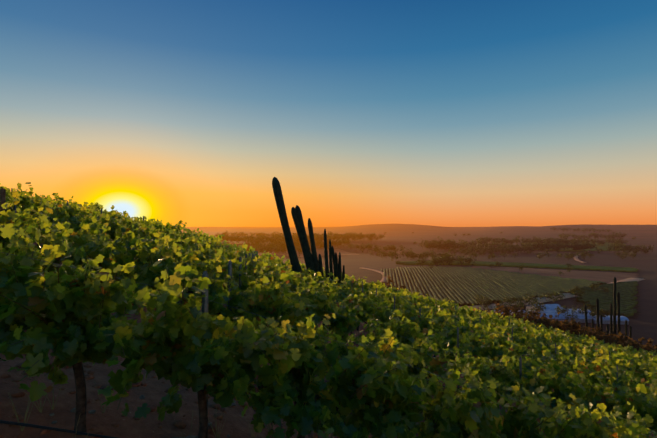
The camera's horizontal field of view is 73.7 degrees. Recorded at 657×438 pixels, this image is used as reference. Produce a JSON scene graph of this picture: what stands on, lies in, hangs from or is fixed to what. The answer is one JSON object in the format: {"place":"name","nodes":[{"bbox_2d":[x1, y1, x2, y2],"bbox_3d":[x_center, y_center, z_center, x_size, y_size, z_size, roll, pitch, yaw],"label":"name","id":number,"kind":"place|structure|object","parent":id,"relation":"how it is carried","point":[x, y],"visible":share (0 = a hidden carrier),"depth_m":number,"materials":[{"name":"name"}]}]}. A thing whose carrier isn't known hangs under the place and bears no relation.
{"place":"outdoors","nodes":[
{"label":"outdoors","id":0,"kind":"place"},
{"bbox_2d":[265,249,359,256],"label":"trees","id":1,"kind":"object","parent":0,"point":[321,251],"depth_m":863.39,"materials":[{"name":"green plant"}]},
{"bbox_2d":[1,205,654,436],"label":"trellis wires","id":2,"kind":"object","parent":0,"point":[278,321],"visible":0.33,"depth_m":4.51,"materials":[{"name":"grey metal"}]},
{"bbox_2d":[0,224,656,437],"bbox_3d":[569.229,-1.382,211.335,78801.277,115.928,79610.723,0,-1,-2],"label":"terrain","id":3,"kind":"structure","parent":0,"point":[642,324],"depth_m":184.53,"materials":[{"name":"brown soil"}]},
{"bbox_2d":[0,188,5,225],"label":"trellis end post","id":4,"kind":"object","parent":3,"relation":"on","point":[2,195],"visible":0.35,"depth_m":5.45,"materials":[{"name":"brown wood"}]},
{"bbox_2d":[0,266,462,437],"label":"drip hose","id":5,"kind":"object","parent":3,"relation":"on","point":[51,428],"visible":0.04,"depth_m":2.71,"materials":[{"name":"black"}]},
{"bbox_2d":[49,365,506,437],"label":"stones","id":6,"kind":"object","parent":3,"relation":"on","point":[140,397],"visible":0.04,"depth_m":3.10,"materials":[{"name":"stone"}]},
{"bbox_2d":[272,177,329,286],"bbox_3d":[-0.929,0.938,15.943,2.261,4.951,0.342,0,-1,-2],"label":"cactus","id":7,"kind":"object","parent":3,"relation":"on","point":[313,261],"visible":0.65,"depth_m":15.86,"materials":[{"name":"green plant"}]},
{"bbox_2d":[11,188,653,437],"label":"vineyard posts","id":8,"kind":"object","parent":3,"relation":"on","point":[205,300],"visible":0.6,"depth_m":6.63,"materials":[{"name":"brown wood"}]},
{"bbox_2d":[329,239,344,287],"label":"cactus stems","id":9,"kind":"object","parent":3,"relation":"on","point":[335,265],"visible":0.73,"depth_m":16.92,"materials":[{"name":"green plant"}]},
{"bbox_2d":[32,212,655,437],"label":"grapevine trunks","id":10,"kind":"object","parent":3,"relation":"on","point":[80,385],"depth_m":2.83,"materials":[{"name":"brown plant"}]},
{"bbox_2d":[0,185,656,437],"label":"vine canes","id":11,"kind":"object","parent":10,"relation":"attached to","point":[295,334],"visible":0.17,"depth_m":3.82,"materials":[{"name":"brown plant"}]},
{"bbox_2d":[0,189,656,437],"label":"vine leaves","id":12,"kind":"object","parent":10,"relation":"attached to","point":[227,366],"visible":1,"depth_m":3.18,"materials":[{"name":"green plant"}]},
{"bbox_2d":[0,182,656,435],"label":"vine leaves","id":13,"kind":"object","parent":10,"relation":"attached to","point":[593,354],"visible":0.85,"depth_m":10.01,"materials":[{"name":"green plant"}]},
{"bbox_2d":[225,228,645,319],"bbox_3d":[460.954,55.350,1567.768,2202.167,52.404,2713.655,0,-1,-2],"label":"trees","id":14,"kind":"object","parent":3,"relation":"on","point":[477,256],"visible":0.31,"depth_m":831.04,"materials":[{"name":"green plant"}]},
{"bbox_2d":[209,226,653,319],"bbox_3d":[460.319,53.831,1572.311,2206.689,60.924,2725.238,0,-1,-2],"label":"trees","id":15,"kind":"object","parent":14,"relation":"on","point":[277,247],"visible":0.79,"depth_m":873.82,"materials":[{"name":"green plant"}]},
{"bbox_2d":[366,275,656,354],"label":"scrub bushes","id":16,"kind":"object","parent":3,"relation":"on","point":[621,340],"depth_m":31.61,"materials":[{"name":"plant"}]},
{"bbox_2d":[394,261,640,272],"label":"grass field","id":17,"kind":"structure","parent":3,"relation":"on","point":[558,266],"depth_m":472.92,"materials":[{"name":"green plant"}]},
{"bbox_2d":[510,305,628,324],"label":"shed walls","id":18,"kind":"structure","parent":3,"relation":"on","point":[589,320],"depth_m":204.36,"materials":[{"name":"grey metal"}]},
{"bbox_2d":[584,277,631,337],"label":"cactus","id":19,"kind":"object","parent":3,"relation":"on","point":[613,324],"visible":0.56,"depth_m":40.53,"materials":[{"name":"green plant"}]},
{"bbox_2d":[0,0,656,226],"label":"sky","id":20,"kind":"structure","parent":0,"point":[443,113],"materials":[{"name":"blue"}]},
{"bbox_2d":[362,268,386,281],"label":"dirt road","id":21,"kind":"structure","parent":0,"point":[384,278],"depth_m":392.48,"materials":[{"name":"beige soil"}]},
{"bbox_2d":[378,266,606,305],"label":"vineyard field","id":22,"kind":"structure","parent":0,"point":[462,285],"depth_m":317.46,"materials":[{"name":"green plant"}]},
{"bbox_2d":[457,278,643,309],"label":"dirt road","id":23,"kind":"structure","parent":0,"point":[571,295],"depth_m":259.18,"materials":[{"name":"brown soil"}]},
{"bbox_2d":[471,266,638,282],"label":"bare field","id":24,"kind":"structure","parent":0,"point":[606,277],"depth_m":402.53,"materials":[{"name":"brown soil"}]},
{"bbox_2d":[494,304,628,320],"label":"shed roofs","id":25,"kind":"structure","parent":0,"point":[549,310],"depth_m":208.32,"materials":[{"name":"metal"}]},
{"bbox_2d":[522,241,625,250],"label":"vineyard field","id":26,"kind":"structure","parent":0,"point":[604,247],"depth_m":958.25,"materials":[{"name":"green plant"}]},
{"bbox_2d":[573,251,588,262],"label":"dirt road","id":27,"kind":"structure","parent":0,"point":[576,258],"depth_m":666.19,"materials":[{"name":"beige soil"}]},
{"bbox_2d":[571,281,640,317],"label":"vineyard field","id":28,"kind":"structure","parent":0,"point":[627,292],"depth_m":264.32,"materials":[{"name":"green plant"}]}
]}

